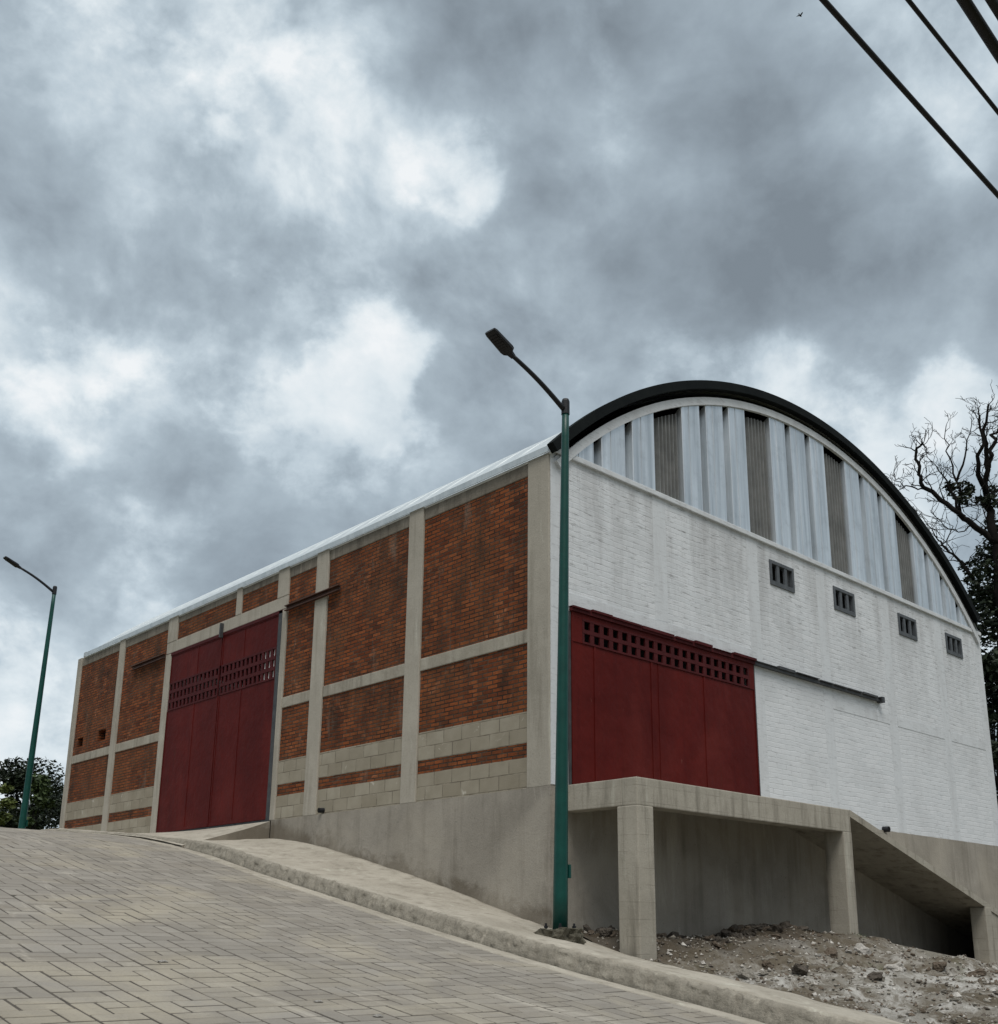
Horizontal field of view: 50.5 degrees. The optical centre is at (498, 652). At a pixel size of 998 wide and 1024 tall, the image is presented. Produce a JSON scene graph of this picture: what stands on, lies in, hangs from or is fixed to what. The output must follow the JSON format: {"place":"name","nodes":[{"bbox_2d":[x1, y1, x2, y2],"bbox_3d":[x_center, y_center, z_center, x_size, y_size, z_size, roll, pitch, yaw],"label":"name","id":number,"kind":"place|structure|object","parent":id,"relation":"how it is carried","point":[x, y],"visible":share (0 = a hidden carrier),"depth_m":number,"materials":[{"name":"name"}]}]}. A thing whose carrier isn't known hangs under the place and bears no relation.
{"place":"outdoors","nodes":[
{"label":"outdoors","id":0,"kind":"place"},
{"bbox_2d":[79,821,269,847],"bbox_3d":[-6.429,3.850,20.116,1.660,1.080,5.030,14,-20,-41],"label":"driveway apron","id":1,"kind":"object","parent":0,"point":[259,830],"visible":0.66,"depth_m":18.80,"materials":[{"name":"concrete"}]},
{"bbox_2d":[0,827,744,1023],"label":"road","id":2,"kind":"structure","parent":0,"point":[94,928],"depth_m":9.44,"materials":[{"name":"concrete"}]},
{"bbox_2d":[42,828,903,1023],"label":"sidewalk","id":3,"kind":"structure","parent":0,"point":[344,869],"depth_m":13.97,"materials":[{"name":"concrete"}]},
{"bbox_2d":[3,556,56,828],"bbox_3d":[-12.132,1.370,26.617,1.567,7.620,0.589,14,-20,-41],"label":"street lamp","id":4,"kind":"object","parent":3,"relation":"on","point":[23,822],"visible":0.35,"depth_m":26.87,"materials":[{"name":"green metal"}]},
{"bbox_2d":[485,328,585,944],"bbox_3d":[0.405,-0.267,12.960,1.567,7.620,0.589,14,-20,-41],"label":"street lamp","id":5,"kind":"object","parent":3,"relation":"on","point":[503,345],"visible":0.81,"depth_m":13.01,"materials":[{"name":"green metal"}]},
{"bbox_2d":[0,0,997,828],"label":"sky","id":6,"kind":"structure","parent":0,"point":[258,258],"materials":[{"name":"grey"}]},
{"bbox_2d":[582,923,997,1023],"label":"dirt lot","id":7,"kind":"structure","parent":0,"point":[897,998],"depth_m":12.58,"materials":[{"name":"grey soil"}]},
{"bbox_2d":[583,924,594,933],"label":"rubble rock","id":8,"kind":"object","parent":7,"relation":"on","point":[586,928],"visible":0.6,"depth_m":13.79,"materials":[{"name":"grey stone"}]},
{"bbox_2d":[599,928,612,936],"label":"rubble rock","id":9,"kind":"object","parent":7,"relation":"on","point":[606,932],"visible":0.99,"depth_m":13.43,"materials":[{"name":"grey stone"}]},
{"bbox_2d":[656,933,666,937],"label":"rubble rock","id":10,"kind":"object","parent":7,"relation":"on","point":[662,934],"visible":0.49,"depth_m":14.48,"materials":[{"name":"grey stone"}]},
{"bbox_2d":[666,931,684,937],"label":"rubble rock","id":11,"kind":"object","parent":7,"relation":"on","point":[675,934],"visible":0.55,"depth_m":14.80,"materials":[{"name":"grey stone"}]},
{"bbox_2d":[678,941,691,946],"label":"rubble rock","id":12,"kind":"object","parent":7,"relation":"on","point":[687,943],"visible":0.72,"depth_m":13.66,"materials":[{"name":"grey stone"}]},
{"bbox_2d":[703,934,715,940],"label":"rubble rock","id":13,"kind":"object","parent":7,"relation":"on","point":[708,938],"visible":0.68,"depth_m":14.68,"materials":[{"name":"stone"}]},
{"bbox_2d":[711,941,721,947],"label":"rubble rock","id":14,"kind":"object","parent":7,"relation":"on","point":[715,944],"visible":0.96,"depth_m":14.11,"materials":[{"name":"stone"}]},
{"bbox_2d":[721,928,731,937],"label":"rubble rock","id":15,"kind":"object","parent":7,"relation":"on","point":[725,933],"visible":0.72,"depth_m":15.38,"materials":[{"name":"black stone"}]},
{"bbox_2d":[728,927,735,932],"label":"rubble rock","id":16,"kind":"object","parent":7,"relation":"on","point":[732,929],"visible":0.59,"depth_m":15.54,"materials":[{"name":"grey stone"}]},
{"bbox_2d":[729,933,742,937],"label":"rubble rock","id":17,"kind":"object","parent":7,"relation":"on","point":[735,935],"visible":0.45,"depth_m":15.07,"materials":[{"name":"grey stone"}]},
{"bbox_2d":[739,926,750,931],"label":"rubble rock","id":18,"kind":"object","parent":7,"relation":"on","point":[744,928],"visible":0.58,"depth_m":15.43,"materials":[{"name":"stone"}]},
{"bbox_2d":[735,969,756,979],"bbox_3d":[2.793,3.640,11.945,0.263,0.129,0.194,18,-10,26],"label":"rubble rock","id":19,"kind":"object","parent":7,"relation":"on","point":[746,974],"visible":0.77,"depth_m":11.91,"materials":[{"name":"beige stone"}]},
{"bbox_2d":[742,931,756,937],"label":"rubble rock","id":20,"kind":"object","parent":7,"relation":"on","point":[748,934],"visible":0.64,"depth_m":15.20,"materials":[{"name":"grey stone"}]},
{"bbox_2d":[751,925,762,930],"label":"rubble rock","id":21,"kind":"object","parent":7,"relation":"on","point":[758,928],"visible":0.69,"depth_m":15.46,"materials":[{"name":"stone"}]},
{"bbox_2d":[762,961,773,968],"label":"rubble rock","id":22,"kind":"object","parent":7,"relation":"on","point":[765,963],"visible":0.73,"depth_m":12.95,"materials":[{"name":"stone"}]},
{"bbox_2d":[767,924,782,932],"bbox_3d":[4.049,4.058,15.502,0.237,0.196,0.116,-12,21,39],"label":"rubble rock","id":23,"kind":"object","parent":7,"relation":"on","point":[775,928],"visible":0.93,"depth_m":15.46,"materials":[{"name":"grey stone"}]},
{"bbox_2d":[771,934,781,938],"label":"rubble rock","id":24,"kind":"object","parent":7,"relation":"on","point":[777,936],"visible":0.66,"depth_m":15.08,"materials":[{"name":"grey stone"}]},
{"bbox_2d":[568,776,997,964],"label":"loading platform","id":25,"kind":"structure","parent":7,"relation":"on","point":[848,841],"depth_m":15.68,"materials":[{"name":"concrete"}]},
{"bbox_2d":[779,921,789,928],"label":"rubble rock","id":26,"kind":"object","parent":7,"relation":"on","point":[784,925],"visible":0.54,"depth_m":15.82,"materials":[{"name":"grey stone"}]},
{"bbox_2d":[791,963,807,975],"bbox_3d":[3.532,3.748,12.422,0.195,0.202,0.414,-4,-15,16],"label":"rubble rock","id":27,"kind":"object","parent":7,"relation":"on","point":[799,969],"visible":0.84,"depth_m":12.33,"materials":[{"name":"grey stone"}]},
{"bbox_2d":[797,926,808,931],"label":"rubble rock","id":28,"kind":"object","parent":7,"relation":"on","point":[804,928],"visible":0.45,"depth_m":15.79,"materials":[{"name":"grey stone"}]},
{"bbox_2d":[824,947,837,957],"bbox_3d":[4.492,4.107,14.403,0.230,0.176,0.198,-4,-15,18],"label":"rubble rock","id":29,"kind":"object","parent":7,"relation":"on","point":[832,952],"visible":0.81,"depth_m":14.36,"materials":[{"name":"stone"}]},
{"bbox_2d":[853,943,871,953],"bbox_3d":[5.091,4.185,14.848,0.255,0.198,0.220,5,-8,-36],"label":"rubble rock","id":30,"kind":"object","parent":7,"relation":"on","point":[861,948],"visible":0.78,"depth_m":14.79,"materials":[{"name":"white stone"}]},
{"bbox_2d":[867,971,882,979],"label":"rubble rock","id":31,"kind":"object","parent":7,"relation":"on","point":[873,975],"visible":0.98,"depth_m":11.99,"materials":[{"name":"stone"}]},
{"bbox_2d":[883,961,906,971],"bbox_3d":[5.285,4.228,14.084,0.346,0.201,0.331,22,-28,-31],"label":"rubble rock","id":32,"kind":"object","parent":7,"relation":"on","point":[897,966],"visible":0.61,"depth_m":13.99,"materials":[{"name":"white stone"}]},
{"bbox_2d":[932,961,946,971],"bbox_3d":[5.882,4.199,14.128,0.190,0.147,0.258,-5,-16,21],"label":"rubble rock","id":33,"kind":"object","parent":7,"relation":"on","point":[939,966],"visible":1,"depth_m":14.03,"materials":[{"name":"brown stone"}]},
{"bbox_2d":[949,997,960,1001],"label":"rubble rock","id":34,"kind":"object","parent":7,"relation":"on","point":[954,999],"visible":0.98,"depth_m":11.13,"materials":[{"name":"grey stone"}]},
{"bbox_2d":[968,968,986,976],"bbox_3d":[6.156,4.144,13.607,0.233,0.157,0.178,-14,-31,27],"label":"rubble rock","id":35,"kind":"object","parent":7,"relation":"on","point":[981,972],"visible":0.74,"depth_m":13.54,"materials":[{"name":"stone"}]},
{"bbox_2d":[819,0,997,198],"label":"power cable","id":36,"kind":"object","parent":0,"point":[870,52],"visible":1,"depth_m":8.26,"materials":[{"name":"black rubber"}]},
{"bbox_2d":[905,0,997,114],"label":"power cable","id":37,"kind":"object","parent":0,"point":[942,42],"visible":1,"depth_m":7.90,"materials":[{"name":"black rubber"}]},
{"bbox_2d":[956,0,997,63],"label":"power cable","id":38,"kind":"object","parent":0,"point":[969,8],"visible":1,"depth_m":7.63,"materials":[{"name":"black rubber"}]},
{"bbox_2d":[985,0,997,19],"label":"power cable","id":39,"kind":"object","parent":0,"point":[992,5],"visible":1,"depth_m":7.47,"materials":[{"name":"black rubber"}]},
{"bbox_3d":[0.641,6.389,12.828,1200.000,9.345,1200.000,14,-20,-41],"label":"ground","id":40,"kind":"structure","parent":0,"visible":0},
{"bbox_2d":[0,783,16,825],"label":"shrub","id":41,"kind":"object","parent":40,"relation":"on","point":[9,803],"visible":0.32,"depth_m":40.63,"materials":[{"name":"green plant"}]},
{"bbox_2d":[0,756,64,829],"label":"leafy tree","id":42,"kind":"object","parent":40,"relation":"on","point":[15,777],"visible":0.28,"depth_m":69.26,"materials":[{"name":"green plant"}]},
{"bbox_2d":[14,773,55,829],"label":"shrub","id":43,"kind":"object","parent":40,"relation":"on","point":[40,786],"visible":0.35,"depth_m":44.24,"materials":[{"name":"green plant"}]},
{"bbox_2d":[18,783,63,828],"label":"leafy tree","id":44,"kind":"object","parent":40,"relation":"on","point":[54,826],"visible":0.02,"depth_m":76.16,"materials":[{"name":"green plant"}]},
{"bbox_2d":[92,833,764,1023],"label":"gutter","id":45,"kind":"object","parent":40,"relation":"on","point":[513,956],"visible":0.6,"depth_m":11.76,"materials":[{"name":"concrete"}]},
{"bbox_2d":[44,828,859,1023],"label":"kerb","id":46,"kind":"structure","parent":40,"relation":"on","point":[762,1010],"depth_m":11.43,"materials":[{"name":"concrete"}]},
{"bbox_2d":[59,380,997,964],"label":"warehouse","id":47,"kind":"structure","parent":40,"relation":"on","point":[769,596],"depth_m":17.85,"materials":[{"name":"concrete"}]},
{"bbox_2d":[571,611,759,795],"bbox_3d":[2.624,1.010,16.018,4.420,2.470,0.038,14,-20,-41],"label":"sliding door","id":48,"kind":"structure","parent":47,"relation":"in","point":[635,715],"depth_m":15.81,"materials":[{"name":"red paint"}]},
{"bbox_2d":[884,382,997,771],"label":"bare tree","id":49,"kind":"object","parent":40,"relation":"on","point":[985,595],"visible":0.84,"depth_m":31.09,"materials":[{"name":"brown plant"}]},
{"bbox_2d":[982,648,997,803],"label":"shrubby tree","id":50,"kind":"object","parent":40,"relation":"on","point":[990,671],"visible":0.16,"depth_m":27.63,"materials":[{"name":"green plant"}]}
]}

